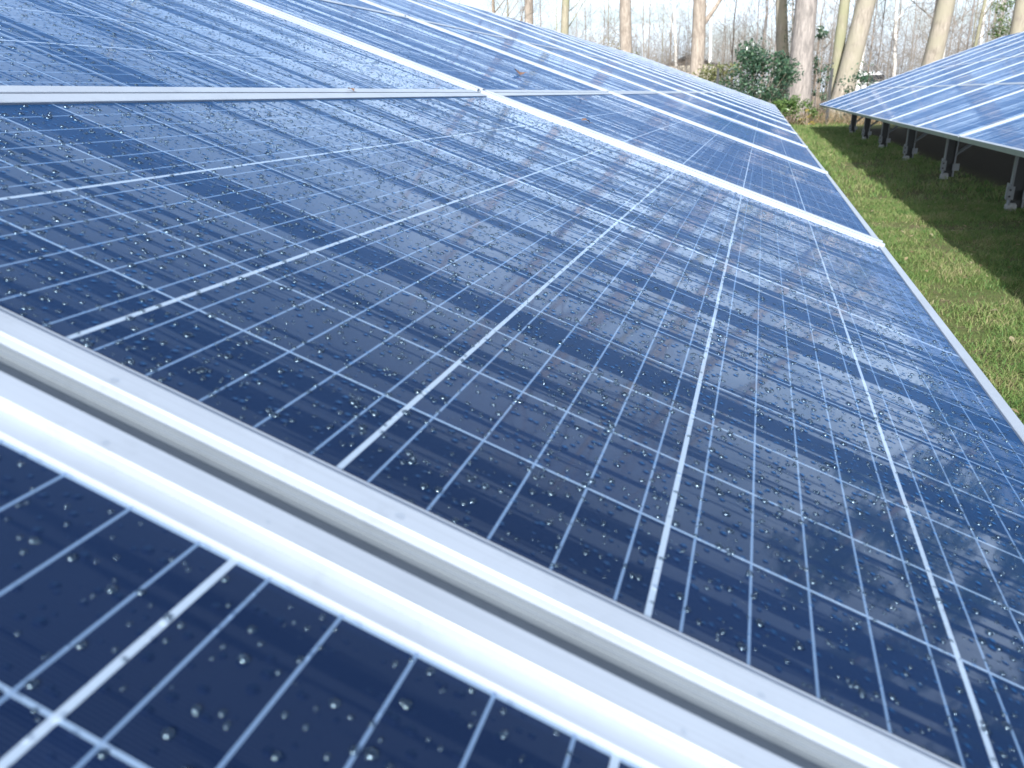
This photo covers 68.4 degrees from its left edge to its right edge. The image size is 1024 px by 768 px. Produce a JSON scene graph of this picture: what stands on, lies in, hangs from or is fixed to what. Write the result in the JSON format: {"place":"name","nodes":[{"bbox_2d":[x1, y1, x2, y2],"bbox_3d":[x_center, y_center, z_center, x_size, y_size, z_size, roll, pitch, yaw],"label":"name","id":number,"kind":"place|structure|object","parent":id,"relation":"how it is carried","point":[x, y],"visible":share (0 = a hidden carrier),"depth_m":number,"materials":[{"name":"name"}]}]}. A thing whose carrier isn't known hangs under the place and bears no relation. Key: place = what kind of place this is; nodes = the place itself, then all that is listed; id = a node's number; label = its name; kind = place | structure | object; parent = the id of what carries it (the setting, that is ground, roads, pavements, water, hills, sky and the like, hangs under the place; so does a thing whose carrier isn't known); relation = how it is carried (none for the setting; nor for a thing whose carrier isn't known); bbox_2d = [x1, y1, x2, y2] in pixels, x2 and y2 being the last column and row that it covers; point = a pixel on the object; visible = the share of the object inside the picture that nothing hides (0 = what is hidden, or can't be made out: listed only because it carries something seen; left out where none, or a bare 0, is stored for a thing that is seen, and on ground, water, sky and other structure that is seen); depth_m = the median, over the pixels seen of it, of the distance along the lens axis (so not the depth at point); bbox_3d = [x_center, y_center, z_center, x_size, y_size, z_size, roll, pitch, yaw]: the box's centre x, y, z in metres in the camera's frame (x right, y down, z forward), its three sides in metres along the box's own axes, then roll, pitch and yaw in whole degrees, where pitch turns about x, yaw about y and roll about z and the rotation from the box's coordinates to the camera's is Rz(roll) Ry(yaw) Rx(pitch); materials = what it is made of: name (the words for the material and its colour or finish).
{"place":"outdoors","nodes":[
{"label":"outdoors","id":0,"kind":"place"},
{"bbox_2d":[450,0,1014,91],"label":"sky","id":1,"kind":"structure","parent":0,"point":[478,4],"materials":[{"name":"white"}]},
{"bbox_2d":[755,92,1023,424],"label":"ground","id":2,"kind":"structure","parent":0,"point":[981,164],"depth_m":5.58,"materials":[{"name":"green plant"}]},
{"bbox_2d":[0,0,480,93],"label":"solar panel","id":3,"kind":"object","parent":2,"relation":"on","point":[111,74],"visible":0.82,"depth_m":1.16,"materials":[{"name":"glass"}]},
{"bbox_2d":[0,0,458,88],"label":"water drops","id":4,"kind":"object","parent":3,"relation":"on","point":[99,46],"visible":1,"depth_m":1.26,"materials":[{"name":"blue"}]},
{"bbox_2d":[327,0,405,16],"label":"solar panel","id":5,"kind":"object","parent":2,"relation":"on","point":[366,4],"visible":0.4,"depth_m":3.37,"materials":[{"name":"glass"}]},
{"bbox_2d":[367,0,513,38],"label":"solar panel","id":6,"kind":"object","parent":2,"relation":"on","point":[416,10],"visible":0.57,"depth_m":4.45,"materials":[{"name":"glass"}]},
{"bbox_2d":[411,0,571,51],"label":"solar panel","id":7,"kind":"object","parent":2,"relation":"on","point":[495,27],"visible":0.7,"depth_m":5.92,"materials":[{"name":"glass"}]},
{"bbox_2d":[492,0,557,25],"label":"bare tree","id":8,"kind":"object","parent":2,"relation":"on","point":[493,6],"visible":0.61,"depth_m":23.75,"materials":[{"name":"brown plant"}]},
{"bbox_2d":[524,0,532,24],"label":"beech tree","id":9,"kind":"object","parent":2,"relation":"on","point":[527,8],"visible":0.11,"depth_m":39.25,"materials":[{"name":"beige plant"}]},
{"bbox_2d":[470,13,607,58],"bbox_3d":[0.313,-3.349,7.336,1.008,0.042,1.686,24,26,9],"label":"solar panel","id":10,"kind":"object","parent":2,"relation":"on","point":[551,40],"visible":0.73,"depth_m":7.49,"materials":[{"name":"glass"}]},
{"bbox_2d":[561,0,569,34],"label":"alder tree","id":11,"kind":"object","parent":2,"relation":"on","point":[565,16],"visible":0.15,"depth_m":40.68,"materials":[{"name":"beige plant"}]},
{"bbox_2d":[523,27,631,63],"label":"solar panel","id":12,"kind":"object","parent":2,"relation":"on","point":[587,49],"visible":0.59,"depth_m":9.06,"materials":[{"name":"glass"}]},
{"bbox_2d":[517,39,681,91],"bbox_3d":[0.725,-2.362,5.686,1.008,0.041,1.686,24,26,8],"label":"solar panel","id":13,"kind":"object","parent":2,"relation":"on","point":[617,71],"visible":0.6,"depth_m":5.74,"materials":[{"name":"glass"}]},
{"bbox_2d":[566,39,650,67],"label":"solar panel","id":14,"kind":"object","parent":2,"relation":"on","point":[613,55],"visible":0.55,"depth_m":10.65,"materials":[{"name":"glass"}]},
{"bbox_2d":[619,0,631,52],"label":"beech tree","id":15,"kind":"object","parent":2,"relation":"on","point":[625,26],"visible":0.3,"depth_m":34.46,"materials":[{"name":"beige plant"}]},
{"bbox_2d":[618,0,686,72],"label":"bare tree","id":16,"kind":"object","parent":2,"relation":"on","point":[643,30],"visible":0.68,"depth_m":39.15,"materials":[{"name":"brown plant"}]},
{"bbox_2d":[649,0,679,68],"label":"birch tree","id":17,"kind":"object","parent":2,"relation":"on","point":[674,14],"visible":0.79,"depth_m":43.11,"materials":[{"name":"white plant"}]},
{"bbox_2d":[640,66,715,91],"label":"solar panel","id":18,"kind":"object","parent":2,"relation":"on","point":[682,80],"visible":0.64,"depth_m":10.49,"materials":[{"name":"glass"}]},
{"bbox_2d":[649,0,708,63],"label":"bare tree","id":19,"kind":"object","parent":2,"relation":"on","point":[671,30],"visible":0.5,"depth_m":49.69,"materials":[{"name":"brown plant"}]},
{"bbox_2d":[689,0,721,76],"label":"beech tree","id":20,"kind":"object","parent":2,"relation":"on","point":[700,19],"visible":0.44,"depth_m":29.13,"materials":[{"name":"beige plant"}]},
{"bbox_2d":[706,0,711,73],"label":"birch tree","id":21,"kind":"object","parent":2,"relation":"on","point":[710,35],"visible":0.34,"depth_m":32.71,"materials":[{"name":"white plant"}]},
{"bbox_2d":[692,59,740,89],"bbox_3d":[6.768,-9.465,24.518,2.085,2.009,2.051,-3,21,-2],"label":"privet shrub","id":22,"kind":"object","parent":2,"relation":"on","point":[710,74],"visible":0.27,"depth_m":24.14,"materials":[{"name":"green plant"}]},
{"bbox_2d":[707,0,772,81],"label":"bare tree","id":23,"kind":"object","parent":2,"relation":"on","point":[737,27],"visible":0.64,"depth_m":41.67,"materials":[{"name":"brown plant"}]},
{"bbox_2d":[718,0,772,89],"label":"bare tree","id":24,"kind":"object","parent":2,"relation":"on","point":[756,38],"visible":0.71,"depth_m":39.04,"materials":[{"name":"brown plant"}]},
{"bbox_2d":[489,0,1012,108],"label":"undergrowth","id":25,"kind":"object","parent":2,"relation":"on","point":[951,45],"visible":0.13,"depth_m":39.91,"materials":[{"name":"brown plant"}]},
{"bbox_2d":[727,0,775,94],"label":"bare tree","id":26,"kind":"object","parent":2,"relation":"on","point":[765,12],"visible":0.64,"depth_m":39.35,"materials":[{"name":"brown plant"}]},
{"bbox_2d":[715,37,803,102],"bbox_3d":[7.397,-9.142,22.859,2.741,2.535,2.548,5,22,17],"label":"holly shrub","id":27,"kind":"object","parent":2,"relation":"on","point":[753,64],"visible":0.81,"depth_m":22.37,"materials":[{"name":"green plant"}]},
{"bbox_2d":[515,0,1011,93],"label":"wood","id":28,"kind":"object","parent":2,"relation":"on","point":[738,34],"visible":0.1,"depth_m":82.23,"materials":[{"name":"brown plant"}]},
{"bbox_2d":[730,0,834,102],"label":"bare tree","id":29,"kind":"object","parent":2,"relation":"on","point":[775,19],"visible":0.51,"depth_m":40.45,"materials":[{"name":"brown plant"}]},
{"bbox_2d":[769,98,799,118],"bbox_3d":[7.751,-7.706,21.433,0.814,0.837,0.956,13,25,33],"label":"privet shrub","id":30,"kind":"object","parent":2,"relation":"on","point":[788,107],"visible":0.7,"depth_m":21.25,"materials":[{"name":"green plant"}]},
{"bbox_2d":[776,0,794,97],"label":"ivy clad tree","id":31,"kind":"object","parent":2,"relation":"on","point":[782,31],"visible":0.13,"depth_m":26.63,"materials":[{"name":"brown plant"}]},
{"bbox_2d":[714,73,868,122],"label":"brambles","id":32,"kind":"object","parent":2,"relation":"on","point":[813,102],"visible":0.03,"depth_m":22.51,"materials":[{"name":"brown plant"}]},
{"bbox_2d":[784,0,817,120],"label":"beech tree","id":33,"kind":"object","parent":2,"relation":"on","point":[803,36],"visible":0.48,"depth_m":23.49,"materials":[{"name":"beige plant"}]},
{"bbox_2d":[785,94,822,124],"bbox_3d":[8.315,-7.886,21.763,1.031,0.909,1.028,-12,23,-26],"label":"privet shrub","id":34,"kind":"object","parent":2,"relation":"on","point":[814,111],"visible":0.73,"depth_m":21.61,"materials":[{"name":"green plant"}]},
{"bbox_2d":[811,25,833,112],"bbox_3d":[9.984,-9.975,24.308,0.647,2.908,0.908,-6,21,-11],"label":"holly sapling","id":35,"kind":"object","parent":2,"relation":"on","point":[816,63],"visible":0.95,"depth_m":24.27,"materials":[{"name":"green plant"}]},
{"bbox_2d":[791,0,855,106],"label":"bare tree","id":36,"kind":"object","parent":2,"relation":"on","point":[821,46],"visible":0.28,"depth_m":38.36,"materials":[{"name":"brown plant"}]},
{"bbox_2d":[779,104,880,125],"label":"dry grass","id":37,"kind":"structure","parent":2,"relation":"on","point":[832,116],"depth_m":21.54,"materials":[{"name":"plant"}]},
{"bbox_2d":[823,0,849,116],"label":"alder tree","id":38,"kind":"object","parent":2,"relation":"on","point":[841,28],"visible":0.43,"depth_m":24.99,"materials":[{"name":"beige plant"}]},
{"bbox_2d":[823,0,875,119],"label":"beech tree","id":39,"kind":"object","parent":2,"relation":"on","point":[856,40],"visible":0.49,"depth_m":24.36,"materials":[{"name":"beige plant"}]},
{"bbox_2d":[833,61,877,122],"bbox_3d":[10.087,-8.520,22.082,1.662,1.769,1.165,-7,21,-14],"label":"laurel shrub","id":40,"kind":"object","parent":2,"relation":"on","point":[863,78],"visible":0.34,"depth_m":21.89,"materials":[{"name":"green plant"}]},
{"bbox_2d":[861,118,877,139],"bbox_3d":[7.319,-5.178,14.391,1.107,1.074,0.126,5,22,17],"label":"support post","id":41,"kind":"object","parent":2,"relation":"on","point":[866,132],"visible":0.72,"depth_m":14.61,"materials":[{"name":"metal"}]},
{"bbox_2d":[846,0,900,86],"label":"bare tree","id":42,"kind":"object","parent":2,"relation":"on","point":[871,51],"visible":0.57,"depth_m":36.26,"materials":[{"name":"brown plant"}]},
{"bbox_2d":[847,0,923,72],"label":"bare tree","id":43,"kind":"object","parent":2,"relation":"on","point":[878,54],"visible":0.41,"depth_m":39.97,"materials":[{"name":"brown plant"}]},
{"bbox_2d":[878,122,898,147],"bbox_3d":[6.585,-4.330,12.201,1.107,1.074,0.126,5,22,17],"label":"support post","id":44,"kind":"object","parent":2,"relation":"on","point":[884,139],"visible":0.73,"depth_m":12.42,"materials":[{"name":"metal"}]},
{"bbox_2d":[872,68,933,87],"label":"solar panel","id":45,"kind":"object","parent":2,"relation":"on","point":[900,78],"visible":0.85,"depth_m":16.07,"materials":[{"name":"glass"}]},
{"bbox_2d":[892,0,934,76],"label":"birch tree","id":46,"kind":"object","parent":2,"relation":"on","point":[895,29],"visible":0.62,"depth_m":38.15,"materials":[{"name":"white plant"}]},
{"bbox_2d":[903,128,927,159],"bbox_3d":[5.851,-3.482,10.012,1.107,1.074,0.126,5,22,17],"label":"support post","id":47,"kind":"object","parent":2,"relation":"on","point":[910,150],"visible":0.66,"depth_m":10.23,"materials":[{"name":"metal"}]},
{"bbox_2d":[882,65,952,87],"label":"solar panel","id":48,"kind":"object","parent":2,"relation":"on","point":[917,76],"visible":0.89,"depth_m":14.56,"materials":[{"name":"glass"}]},
{"bbox_2d":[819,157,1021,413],"bbox_3d":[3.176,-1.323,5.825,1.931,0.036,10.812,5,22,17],"label":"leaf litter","id":49,"kind":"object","parent":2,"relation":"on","point":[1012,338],"visible":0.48,"depth_m":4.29,"materials":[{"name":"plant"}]},
{"bbox_2d":[896,62,975,86],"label":"solar panel","id":50,"kind":"object","parent":2,"relation":"on","point":[932,75],"visible":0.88,"depth_m":13.02,"materials":[{"name":"glass"}]},
{"bbox_2d":[921,0,955,65],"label":"oak tree","id":51,"kind":"object","parent":2,"relation":"on","point":[938,34],"visible":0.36,"depth_m":27.58,"materials":[{"name":"beige plant"}]},
{"bbox_2d":[939,138,971,178],"bbox_3d":[5.117,-2.633,7.823,1.107,1.074,0.126,5,22,17],"label":"support post","id":52,"kind":"object","parent":2,"relation":"on","point":[948,166],"visible":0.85,"depth_m":8.04,"materials":[{"name":"metal"}]},
{"bbox_2d":[911,0,1001,49],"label":"bare tree","id":53,"kind":"object","parent":2,"relation":"on","point":[970,25],"visible":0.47,"depth_m":35.77,"materials":[{"name":"brown plant"}]},
{"bbox_2d":[921,46,993,69],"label":"solar panel","id":54,"kind":"object","parent":2,"relation":"on","point":[954,59],"visible":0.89,"depth_m":15.68,"materials":[{"name":"glass"}]},
{"bbox_2d":[911,57,1008,86],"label":"solar panel","id":55,"kind":"object","parent":2,"relation":"on","point":[955,73],"visible":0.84,"depth_m":11.51,"materials":[{"name":"glass"}]},
{"bbox_2d":[911,0,1012,53],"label":"bare tree","id":56,"kind":"object","parent":2,"relation":"on","point":[964,16],"visible":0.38,"depth_m":34.93,"materials":[{"name":"brown plant"}]},
{"bbox_2d":[937,42,1015,67],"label":"solar panel","id":57,"kind":"object","parent":2,"relation":"on","point":[974,55],"visible":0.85,"depth_m":14.16,"materials":[{"name":"glass"}]},
{"bbox_2d":[931,55,1023,85],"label":"solar panel","id":58,"kind":"object","parent":2,"relation":"on","point":[984,70],"visible":0.84,"depth_m":10.04,"materials":[{"name":"glass"}]},
{"bbox_2d":[956,41,1023,64],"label":"solar panel","id":59,"kind":"object","parent":2,"relation":"on","point":[998,51],"visible":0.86,"depth_m":12.76,"materials":[{"name":"glass"}]},
{"bbox_2d":[957,61,1023,84],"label":"solar panel","id":60,"kind":"object","parent":2,"relation":"on","point":[1003,73],"visible":0.83,"depth_m":8.70,"materials":[{"name":"glass"}]},
{"bbox_2d":[973,0,1009,46],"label":"bare tree","id":61,"kind":"object","parent":2,"relation":"on","point":[979,26],"visible":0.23,"depth_m":34.77,"materials":[{"name":"beige plant"}]},
{"bbox_2d":[988,0,1014,38],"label":"conifer shrub","id":62,"kind":"object","parent":2,"relation":"on","point":[1002,29],"visible":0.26,"depth_m":31.77,"materials":[{"name":"green plant"}]},
{"bbox_2d":[980,45,1023,61],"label":"solar panel","id":63,"kind":"object","parent":2,"relation":"on","point":[1013,52],"visible":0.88,"depth_m":11.42,"materials":[{"name":"glass"}]},
{"bbox_2d":[994,73,1023,83],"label":"solar panel","id":64,"kind":"object","parent":2,"relation":"on","point":[1018,78],"visible":0.71,"depth_m":7.62,"materials":[{"name":"glass"}]},
{"bbox_2d":[1004,156,1023,210],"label":"support post","id":65,"kind":"object","parent":2,"relation":"on","point":[1014,195],"visible":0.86,"depth_m":5.87,"materials":[{"name":"metal"}]},
{"bbox_2d":[1009,0,1023,34],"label":"oak tree","id":66,"kind":"object","parent":2,"relation":"on","point":[1017,24],"visible":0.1,"depth_m":26.09,"materials":[{"name":"beige plant"}]},
{"bbox_2d":[790,120,1005,200],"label":"rough grass","id":67,"kind":"structure","parent":0,"point":[804,133],"depth_m":9.54,"materials":[{"name":"green plant"}]},
{"bbox_3d":[2.776,-3.429,9.378,0.040,0.060,23.302,5,22,17],"label":"mounting rail","id":68,"kind":"object","parent":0,"visible":0},
{"bbox_2d":[0,371,800,767],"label":"solar panel","id":69,"kind":"object","parent":68,"relation":"on","point":[272,563],"visible":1,"depth_m":0.27,"materials":[{"name":"glass"}]},
{"bbox_2d":[0,461,571,767],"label":"water drops","id":70,"kind":"object","parent":69,"relation":"on","point":[370,753],"visible":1,"depth_m":0.25,"materials":[{"name":"blue"}]},
{"bbox_2d":[0,90,1023,767],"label":"solar panel","id":71,"kind":"object","parent":68,"relation":"attached to","point":[662,646],"visible":0.97,"depth_m":0.49,"materials":[{"name":"glass"}]},
{"bbox_2d":[0,97,1023,764],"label":"water drops","id":72,"kind":"object","parent":71,"relation":"on","point":[412,459],"visible":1,"depth_m":0.60,"materials":[{"name":"blue"}]},
{"bbox_2d":[486,90,882,241],"bbox_3d":[0.634,-0.793,2.535,1.008,0.042,1.686,24,26,9],"label":"solar panel","id":73,"kind":"object","parent":68,"relation":"on","point":[717,149],"visible":0.65,"depth_m":2.28,"materials":[{"name":"glass"}]},
{"bbox_2d":[508,95,861,232],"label":"water drops","id":74,"kind":"object","parent":73,"relation":"on","point":[705,150],"visible":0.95,"depth_m":2.36,"materials":[{"name":"blue"}]},
{"bbox_2d":[611,91,827,171],"bbox_3d":[1.137,-1.375,4.036,1.008,0.042,1.686,24,26,9],"label":"solar panel","id":75,"kind":"object","parent":68,"relation":"on","point":[799,152],"visible":0.61,"depth_m":3.97,"materials":[{"name":"glass"}]},
{"bbox_2d":[658,91,805,145],"bbox_3d":[1.640,-1.956,5.536,1.008,0.042,1.686,24,26,9],"label":"solar panel","id":76,"kind":"object","parent":68,"relation":"on","point":[741,117],"visible":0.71,"depth_m":5.59,"materials":[{"name":"glass"}]},
{"bbox_2d":[683,91,795,132],"bbox_3d":[2.143,-2.538,7.037,1.008,0.042,1.686,24,26,9],"label":"solar panel","id":77,"kind":"object","parent":68,"relation":"on","point":[744,111],"visible":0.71,"depth_m":7.18,"materials":[{"name":"glass"}]},
{"bbox_2d":[701,92,789,124],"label":"solar panel","id":78,"kind":"object","parent":68,"relation":"attached to","point":[747,107],"visible":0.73,"depth_m":8.77,"materials":[{"name":"glass"}]},
{"bbox_2d":[712,92,784,118],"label":"solar panel","id":79,"kind":"object","parent":68,"relation":"on","point":[750,105],"visible":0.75,"depth_m":10.34,"materials":[{"name":"glass"}]},
{"bbox_3d":[-0.021,-0.488,2.563,1.107,1.074,0.126,5,22,17],"label":"support post","id":80,"kind":"object","parent":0,"visible":0},
{"bbox_2d":[249,0,607,92],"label":"solar panel","id":81,"kind":"object","parent":80,"relation":"on","point":[433,53],"visible":0.59,"depth_m":2.51,"materials":[{"name":"glass"}]},
{"bbox_2d":[258,0,601,90],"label":"water drops","id":82,"kind":"object","parent":81,"relation":"on","point":[435,48],"visible":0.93,"depth_m":2.53,"materials":[{"name":"blue"}]},
{"bbox_3d":[0.713,-1.336,4.753,1.107,1.074,0.126,5,22,17],"label":"support post","id":83,"kind":"object","parent":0,"visible":0},
{"bbox_2d":[410,16,655,91],"bbox_3d":[0.222,-1.780,4.185,1.008,0.041,1.686,24,26,8],"label":"solar panel","id":84,"kind":"object","parent":83,"relation":"on","point":[566,66],"visible":0.53,"depth_m":4.12,"materials":[{"name":"glass"}]},
{"bbox_3d":[1.447,-2.184,6.942,1.107,1.074,0.126,5,22,17],"label":"support post","id":85,"kind":"object","parent":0,"visible":0},
{"bbox_2d":[579,53,697,91],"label":"solar panel","id":86,"kind":"object","parent":85,"relation":"on","point":[647,75],"visible":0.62,"depth_m":7.34,"materials":[{"name":"glass"}]},
{"bbox_3d":[2.181,-3.033,9.131,1.107,1.074,0.126,5,22,17],"label":"support post","id":87,"kind":"object","parent":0,"visible":0},
{"bbox_2d":[616,61,707,91],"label":"solar panel","id":88,"kind":"object","parent":87,"relation":"on","point":[666,77],"visible":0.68,"depth_m":8.92,"materials":[{"name":"glass"}]},
{"bbox_3d":[0.288,-4.499,9.798,0.040,0.060,23.302,5,22,17],"label":"mounting rail","id":89,"kind":"object","parent":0,"visible":0},
{"bbox_2d":[435,0,521,27],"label":"solar panel","id":90,"kind":"object","parent":89,"relation":"on","point":[464,8],"visible":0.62,"depth_m":7.78,"materials":[{"name":"glass"}]},
{"bbox_2d":[449,0,557,36],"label":"solar panel","id":91,"kind":"object","parent":89,"relation":"on","point":[510,21],"visible":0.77,"depth_m":9.23,"materials":[{"name":"glass"}]},
{"bbox_2d":[500,15,586,44],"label":"solar panel","id":92,"kind":"object","parent":89,"relation":"on","point":[547,31],"visible":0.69,"depth_m":10.83,"materials":[{"name":"glass"}]},
{"bbox_3d":[4.479,-2.704,7.310,0.040,0.060,25.090,5,22,17],"label":"mounting rail","id":93,"kind":"object","parent":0,"visible":0},
{"bbox_2d":[824,88,878,107],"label":"solar panel","id":94,"kind":"object","parent":93,"relation":"on","point":[849,97],"visible":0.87,"depth_m":16.48,"materials":[{"name":"glass"}]},
{"bbox_2d":[830,87,892,109],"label":"solar panel","id":95,"kind":"object","parent":93,"relation":"attached to","point":[846,102],"visible":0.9,"depth_m":14.96,"materials":[{"name":"glass"}]},
{"bbox_2d":[837,87,906,111],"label":"solar panel","id":96,"kind":"object","parent":93,"relation":"attached to","point":[867,99],"visible":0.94,"depth_m":13.42,"materials":[{"name":"glass"}]},
{"bbox_2d":[845,86,927,114],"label":"solar panel","id":97,"kind":"object","parent":93,"relation":"attached to","point":[880,100],"visible":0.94,"depth_m":11.90,"materials":[{"name":"glass"}]},
{"bbox_2d":[856,85,953,118],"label":"solar panel","id":98,"kind":"object","parent":93,"relation":"attached to","point":[894,102],"visible":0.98,"depth_m":10.38,"materials":[{"name":"glass"}]},
{"bbox_2d":[870,84,989,122],"bbox_3d":[4.848,-3.300,8.850,1.008,0.041,1.686,-15,15,23],"label":"solar panel","id":99,"kind":"object","parent":93,"relation":"attached to","point":[886,116],"visible":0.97,"depth_m":8.85,"materials":[{"name":"glass"}]},
{"bbox_2d":[889,83,1023,129],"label":"solar panel","id":100,"kind":"object","parent":93,"relation":"on","point":[913,120],"visible":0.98,"depth_m":7.33,"materials":[{"name":"glass"}]},
{"bbox_2d":[916,89,1023,140],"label":"solar panel","id":101,"kind":"object","parent":93,"relation":"on","point":[954,126],"visible":0.98,"depth_m":5.97,"materials":[{"name":"glass"}]},
{"bbox_2d":[959,114,1023,157],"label":"solar panel","id":102,"kind":"object","parent":93,"relation":"on","point":[1006,136],"visible":1,"depth_m":4.75,"materials":[{"name":"glass"}]},
{"bbox_3d":[6.913,-3.368,6.237,0.040,0.060,25.090,5,22,17],"label":"mounting rail","id":103,"kind":"object","parent":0,"visible":0},
{"bbox_2d":[957,32,1021,53],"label":"solar panel","id":104,"kind":"object","parent":103,"relation":"on","point":[986,43],"visible":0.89,"depth_m":16.79,"materials":[{"name":"glass"}]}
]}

